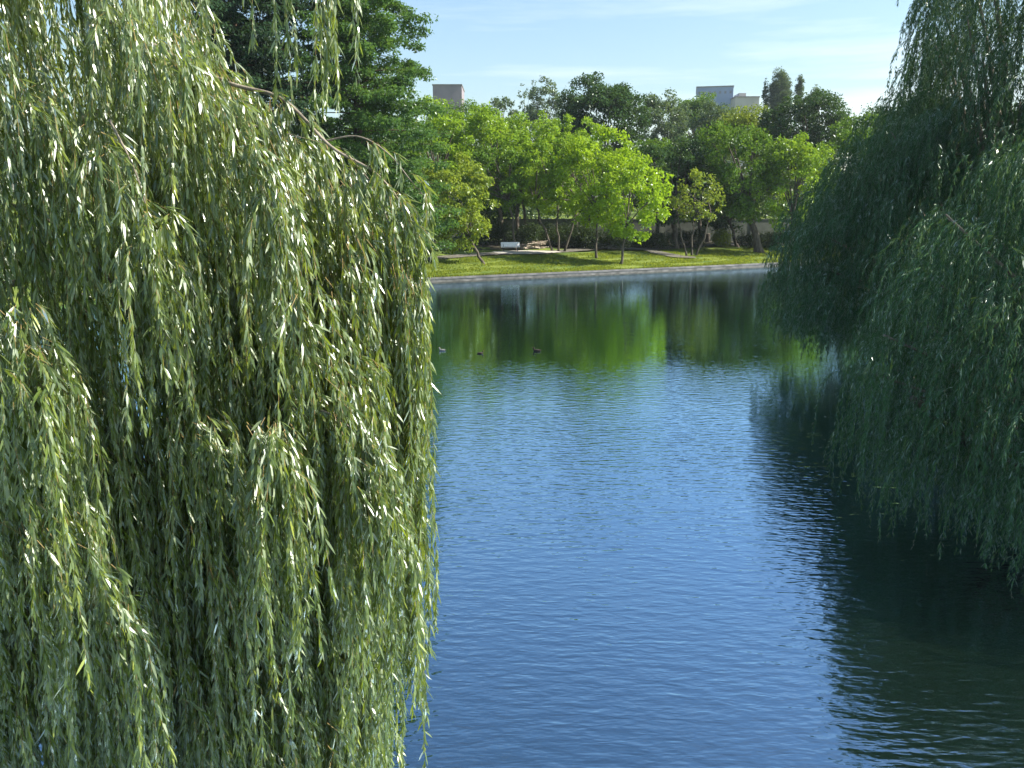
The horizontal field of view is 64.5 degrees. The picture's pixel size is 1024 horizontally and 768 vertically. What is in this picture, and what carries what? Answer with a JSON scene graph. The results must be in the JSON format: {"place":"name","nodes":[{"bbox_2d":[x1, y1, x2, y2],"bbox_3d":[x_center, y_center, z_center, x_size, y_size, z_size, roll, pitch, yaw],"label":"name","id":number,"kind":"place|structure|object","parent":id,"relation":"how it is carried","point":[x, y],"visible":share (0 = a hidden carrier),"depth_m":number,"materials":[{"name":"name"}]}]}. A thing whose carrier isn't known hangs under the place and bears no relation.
{"place":"outdoors","nodes":[
{"label":"outdoors","id":0,"kind":"place"},
{"bbox_2d":[0,192,1023,463],"bbox_3d":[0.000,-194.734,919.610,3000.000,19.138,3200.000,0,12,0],"label":"ground","id":1,"kind":"structure","parent":0,"point":[500,260],"depth_m":91.15,"materials":[{"name":"green plant"}]},
{"bbox_2d":[0,0,440,767],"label":"weeping willow","id":2,"kind":"object","parent":1,"relation":"on","point":[230,572],"visible":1,"depth_m":5.64,"materials":[{"name":"green plant"}]},
{"bbox_2d":[148,0,349,238],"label":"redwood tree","id":3,"kind":"object","parent":1,"relation":"on","point":[237,29],"visible":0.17,"depth_m":60.67,"materials":[{"name":"green plant"}]},
{"bbox_2d":[329,141,414,230],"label":"broadleaf tree","id":4,"kind":"object","parent":1,"relation":"on","point":[393,167],"visible":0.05,"depth_m":72.06,"materials":[{"name":"green plant"}]},
{"bbox_2d":[282,0,465,249],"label":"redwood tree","id":5,"kind":"object","parent":1,"relation":"on","point":[376,95],"visible":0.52,"depth_m":66.16,"materials":[{"name":"green plant"}]},
{"bbox_2d":[343,111,439,177],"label":"broadleaf tree","id":6,"kind":"object","parent":1,"relation":"on","point":[349,126],"visible":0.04,"depth_m":105.00,"materials":[{"name":"green plant"}]},
{"bbox_2d":[424,241,450,254],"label":"shrub","id":7,"kind":"object","parent":1,"relation":"on","point":[430,251],"visible":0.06,"depth_m":86.79,"materials":[{"name":"green plant"}]},
{"bbox_2d":[400,94,475,246],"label":"broadleaf tree","id":8,"kind":"object","parent":1,"relation":"on","point":[454,143],"visible":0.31,"depth_m":91.85,"materials":[{"name":"green plant"}]},
{"bbox_2d":[432,84,464,158],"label":"apartment building","id":9,"kind":"structure","parent":1,"relation":"on","point":[455,92],"depth_m":361.14,"materials":[{"name":"grey concrete"}]},
{"bbox_2d":[417,98,497,209],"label":"broadleaf tree","id":10,"kind":"object","parent":1,"relation":"on","point":[466,114],"visible":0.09,"depth_m":131.50,"materials":[{"name":"green plant"}]},
{"bbox_2d":[82,262,833,294],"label":"quay wall","id":11,"kind":"structure","parent":1,"relation":"on","point":[497,277],"depth_m":79.51,"materials":[{"name":"concrete"}]},
{"bbox_2d":[420,152,500,264],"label":"broadleaf tree","id":12,"kind":"object","parent":1,"relation":"on","point":[447,176],"visible":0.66,"depth_m":80.07,"materials":[{"name":"green plant"}]},
{"bbox_2d":[6,126,964,229],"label":"woods","id":13,"kind":"object","parent":1,"relation":"on","point":[534,211],"visible":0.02,"depth_m":155.58,"materials":[{"name":"green plant"}]},
{"bbox_2d":[442,101,532,241],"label":"broadleaf tree","id":14,"kind":"object","parent":1,"relation":"on","point":[478,118],"visible":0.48,"depth_m":95.43,"materials":[{"name":"green plant"}]},
{"bbox_2d":[465,142,528,250],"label":"broadleaf tree","id":15,"kind":"object","parent":1,"relation":"on","point":[505,195],"visible":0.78,"depth_m":91.92,"materials":[{"name":"green plant"}]},
{"bbox_2d":[485,96,518,139],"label":"broadleaf tree","id":16,"kind":"object","parent":1,"relation":"on","point":[497,103],"visible":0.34,"depth_m":180.68,"materials":[{"name":"green plant"}]},
{"bbox_2d":[456,143,549,222],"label":"broadleaf tree","id":17,"kind":"object","parent":1,"relation":"on","point":[494,212],"visible":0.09,"depth_m":109.92,"materials":[{"name":"green plant"}]},
{"bbox_2d":[472,219,545,246],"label":"shrub","id":18,"kind":"object","parent":1,"relation":"on","point":[529,233],"visible":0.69,"depth_m":98.66,"materials":[{"name":"green plant"}]},
{"bbox_2d":[476,113,549,230],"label":"broadleaf tree","id":19,"kind":"object","parent":1,"relation":"on","point":[517,207],"visible":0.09,"depth_m":104.18,"materials":[{"name":"green plant"}]},
{"bbox_2d":[513,83,531,131],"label":"broadleaf tree","id":20,"kind":"object","parent":1,"relation":"on","point":[524,97],"visible":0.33,"depth_m":199.84,"materials":[{"name":"green plant"}]},
{"bbox_2d":[495,250,558,253],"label":"gravel pad","id":21,"kind":"object","parent":1,"relation":"on","point":[525,251],"visible":1,"depth_m":92.63,"materials":[{"name":"grey gravel"}]},
{"bbox_2d":[501,242,519,250],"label":"park bench","id":22,"kind":"object","parent":21,"relation":"on","point":[509,244],"visible":1,"depth_m":92.80,"materials":[{"name":"white paint"}]},
{"bbox_2d":[494,109,564,240],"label":"broadleaf tree","id":23,"kind":"object","parent":1,"relation":"on","point":[547,125],"visible":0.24,"depth_m":99.32,"materials":[{"name":"green plant"}]},
{"bbox_2d":[511,221,568,243],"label":"shrub","id":24,"kind":"object","parent":1,"relation":"on","point":[545,223],"visible":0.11,"depth_m":101.69,"materials":[{"name":"green plant"}]},
{"bbox_2d":[524,76,561,214],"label":"broadleaf tree","id":25,"kind":"object","parent":1,"relation":"on","point":[530,110],"visible":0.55,"depth_m":194.05,"materials":[{"name":"green plant"}]},
{"bbox_2d":[507,132,590,250],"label":"broadleaf tree","id":26,"kind":"object","parent":1,"relation":"on","point":[535,153],"visible":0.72,"depth_m":92.61,"materials":[{"name":"green plant"}]},
{"bbox_2d":[541,220,601,247],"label":"shrub","id":27,"kind":"object","parent":1,"relation":"on","point":[564,232],"visible":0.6,"depth_m":99.62,"materials":[{"name":"green plant"}]},
{"bbox_2d":[539,114,609,245],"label":"broadleaf tree","id":28,"kind":"object","parent":1,"relation":"on","point":[560,139],"visible":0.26,"depth_m":99.18,"materials":[{"name":"green plant"}]},
{"bbox_2d":[441,239,733,249],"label":"bare earth","id":29,"kind":"structure","parent":1,"relation":"on","point":[494,246],"depth_m":99.90,"materials":[{"name":"brown soil"}]},
{"bbox_2d":[517,240,548,248],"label":"log heap","id":30,"kind":"object","parent":29,"relation":"on","point":[537,246],"visible":0.96,"depth_m":97.48,"materials":[{"name":"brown wood"}]},
{"bbox_2d":[546,150,639,224],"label":"broadleaf tree","id":31,"kind":"object","parent":1,"relation":"on","point":[581,210],"visible":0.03,"depth_m":110.34,"materials":[{"name":"green plant"}]},
{"bbox_2d":[553,124,647,257],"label":"broadleaf tree","id":32,"kind":"object","parent":1,"relation":"on","point":[576,151],"visible":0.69,"depth_m":87.45,"materials":[{"name":"green plant"}]},
{"bbox_2d":[567,228,634,249],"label":"shrub","id":33,"kind":"object","parent":1,"relation":"on","point":[587,240],"visible":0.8,"depth_m":98.76,"materials":[{"name":"green plant"}]},
{"bbox_2d":[550,71,654,174],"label":"broadleaf tree","id":34,"kind":"object","parent":1,"relation":"on","point":[614,102],"visible":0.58,"depth_m":119.28,"materials":[{"name":"green plant"}]},
{"bbox_2d":[411,247,798,277],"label":"lawn grass","id":35,"kind":"structure","parent":1,"relation":"on","point":[713,254],"depth_m":86.58,"materials":[{"name":"green plant"}]},
{"bbox_2d":[445,219,808,241],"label":"garden wall","id":36,"kind":"structure","parent":1,"relation":"on","point":[763,225],"depth_m":115.62,"materials":[{"name":"grey concrete"}]},
{"bbox_2d":[591,148,673,263],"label":"broadleaf tree","id":37,"kind":"object","parent":1,"relation":"on","point":[623,224],"visible":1,"depth_m":83.90,"materials":[{"name":"green plant"}]},
{"bbox_2d":[628,230,674,248],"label":"shrub","id":38,"kind":"object","parent":1,"relation":"on","point":[653,240],"visible":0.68,"depth_m":102.05,"materials":[{"name":"green plant"}]},
{"bbox_2d":[630,137,690,217],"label":"broadleaf tree","id":39,"kind":"object","parent":1,"relation":"on","point":[648,142],"visible":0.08,"depth_m":116.25,"materials":[{"name":"green plant"}]},
{"bbox_2d":[637,87,692,156],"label":"broadleaf tree","id":40,"kind":"object","parent":1,"relation":"on","point":[656,105],"visible":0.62,"depth_m":158.92,"materials":[{"name":"green plant"}]},
{"bbox_2d":[628,136,724,248],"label":"broadleaf tree","id":41,"kind":"object","parent":1,"relation":"on","point":[682,160],"visible":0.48,"depth_m":101.76,"materials":[{"name":"green plant"}]},
{"bbox_2d":[666,228,706,247],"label":"shrub","id":42,"kind":"object","parent":1,"relation":"on","point":[687,237],"visible":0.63,"depth_m":106.01,"materials":[{"name":"green plant"}]},
{"bbox_2d":[664,91,715,217],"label":"broadleaf tree","id":43,"kind":"object","parent":1,"relation":"on","point":[695,105],"visible":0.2,"depth_m":167.69,"materials":[{"name":"green plant"}]},
{"bbox_2d":[664,168,726,255],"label":"broadleaf tree","id":44,"kind":"object","parent":1,"relation":"on","point":[695,210],"visible":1,"depth_m":95.38,"materials":[{"name":"green plant"}]},
{"bbox_2d":[661,136,730,244],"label":"broadleaf tree","id":45,"kind":"object","parent":1,"relation":"on","point":[689,185],"visible":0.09,"depth_m":106.62,"materials":[{"name":"green plant"}]},
{"bbox_2d":[705,234,709,241],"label":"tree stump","id":46,"kind":"object","parent":1,"relation":"on","point":[707,238],"visible":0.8,"depth_m":114.94,"materials":[{"name":"wood"}]},
{"bbox_2d":[686,98,741,161],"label":"broadleaf tree","id":47,"kind":"object","parent":1,"relation":"on","point":[716,112],"visible":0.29,"depth_m":142.12,"materials":[{"name":"green plant"}]},
{"bbox_2d":[696,85,733,159],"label":"apartment building","id":48,"kind":"structure","parent":1,"relation":"on","point":[724,94],"depth_m":408.38,"materials":[{"name":"grey concrete"}]},
{"bbox_2d":[679,160,762,247],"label":"broadleaf tree","id":49,"kind":"object","parent":1,"relation":"on","point":[721,222],"visible":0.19,"depth_m":109.82,"materials":[{"name":"green plant"}]},
{"bbox_2d":[709,229,732,246],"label":"shrub","id":50,"kind":"object","parent":1,"relation":"on","point":[721,237],"visible":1,"depth_m":107.77,"materials":[{"name":"green plant"}]},
{"bbox_2d":[685,120,790,252],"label":"broadleaf tree","id":51,"kind":"object","parent":1,"relation":"on","point":[741,205],"visible":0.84,"depth_m":99.65,"materials":[{"name":"green plant"}]},
{"bbox_2d":[712,103,769,175],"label":"broadleaf tree","id":52,"kind":"object","parent":1,"relation":"on","point":[746,117],"visible":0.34,"depth_m":134.49,"materials":[{"name":"green plant"}]},
{"bbox_2d":[728,93,759,173],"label":"apartment building","id":53,"kind":"structure","parent":1,"relation":"on","point":[742,99],"depth_m":400.12,"materials":[{"name":"grey concrete"}]},
{"bbox_2d":[734,230,760,247],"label":"shrub","id":54,"kind":"object","parent":1,"relation":"on","point":[747,239],"visible":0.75,"depth_m":107.88,"materials":[{"name":"green plant"}]},
{"bbox_2d":[761,78,768,198],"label":"poplar tree","id":55,"kind":"object","parent":1,"relation":"on","point":[764,97],"visible":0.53,"depth_m":232.66,"materials":[{"name":"green plant"}]},
{"bbox_2d":[768,66,792,110],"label":"poplar tree","id":56,"kind":"object","parent":1,"relation":"on","point":[779,88],"visible":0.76,"depth_m":231.11,"materials":[{"name":"green plant"}]},
{"bbox_2d":[759,229,801,248],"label":"shrub","id":57,"kind":"object","parent":1,"relation":"on","point":[766,240],"visible":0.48,"depth_m":108.61,"materials":[{"name":"green plant"}]},
{"bbox_2d":[750,130,838,244],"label":"broadleaf tree","id":58,"kind":"object","parent":1,"relation":"on","point":[809,160],"visible":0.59,"depth_m":98.83,"materials":[{"name":"green plant"}]},
{"bbox_2d":[793,74,804,124],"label":"poplar tree","id":59,"kind":"object","parent":1,"relation":"on","point":[799,88],"visible":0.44,"depth_m":231.99,"materials":[{"name":"green plant"}]},
{"bbox_2d":[756,86,860,214],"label":"broadleaf tree","id":60,"kind":"object","parent":1,"relation":"on","point":[772,121],"visible":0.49,"depth_m":126.09,"materials":[{"name":"green plant"}]},
{"bbox_2d":[811,84,819,123],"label":"poplar tree","id":61,"kind":"object","parent":1,"relation":"on","point":[814,88],"visible":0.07,"depth_m":232.62,"materials":[{"name":"green plant"}]},
{"bbox_2d":[803,110,884,194],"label":"broadleaf tree","id":62,"kind":"object","parent":1,"relation":"on","point":[842,137],"visible":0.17,"depth_m":105.61,"materials":[{"name":"green plant"}]},
{"bbox_2d":[753,0,1023,368],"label":"weeping willow","id":63,"kind":"object","parent":1,"relation":"on","point":[861,214],"visible":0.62,"depth_m":28.50,"materials":[{"name":"green plant"}]},
{"bbox_2d":[856,91,961,169],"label":"broadleaf tree","id":64,"kind":"object","parent":1,"relation":"on","point":[870,108],"depth_m":132.49,"materials":[{"name":"green plant"}]},
{"bbox_2d":[811,127,1023,598],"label":"weeping willow","id":65,"kind":"object","parent":1,"relation":"on","point":[950,407],"visible":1,"depth_m":14.82,"materials":[{"name":"green plant"}]},
{"bbox_2d":[976,197,1023,385],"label":"weeping willow","id":66,"kind":"object","parent":1,"relation":"on","point":[1009,289],"visible":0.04,"depth_m":21.35,"materials":[{"name":"green plant"}]},
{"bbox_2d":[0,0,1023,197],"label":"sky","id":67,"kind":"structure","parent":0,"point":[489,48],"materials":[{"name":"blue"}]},
{"bbox_2d":[2,265,1023,767],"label":"lake water","id":68,"kind":"structure","parent":0,"point":[660,543],"depth_m":14.23,"materials":[{"name":"blue liquid"}]},
{"bbox_2d":[424,243,772,259],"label":"gravel path","id":69,"kind":"structure","parent":0,"point":[494,253],"depth_m":96.50,"materials":[{"name":"grey gravel"}]},
{"bbox_2d":[646,250,695,257],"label":"side path","id":70,"kind":"structure","parent":0,"point":[666,253],"depth_m":96.17,"materials":[{"name":"grey gravel"}]}
]}

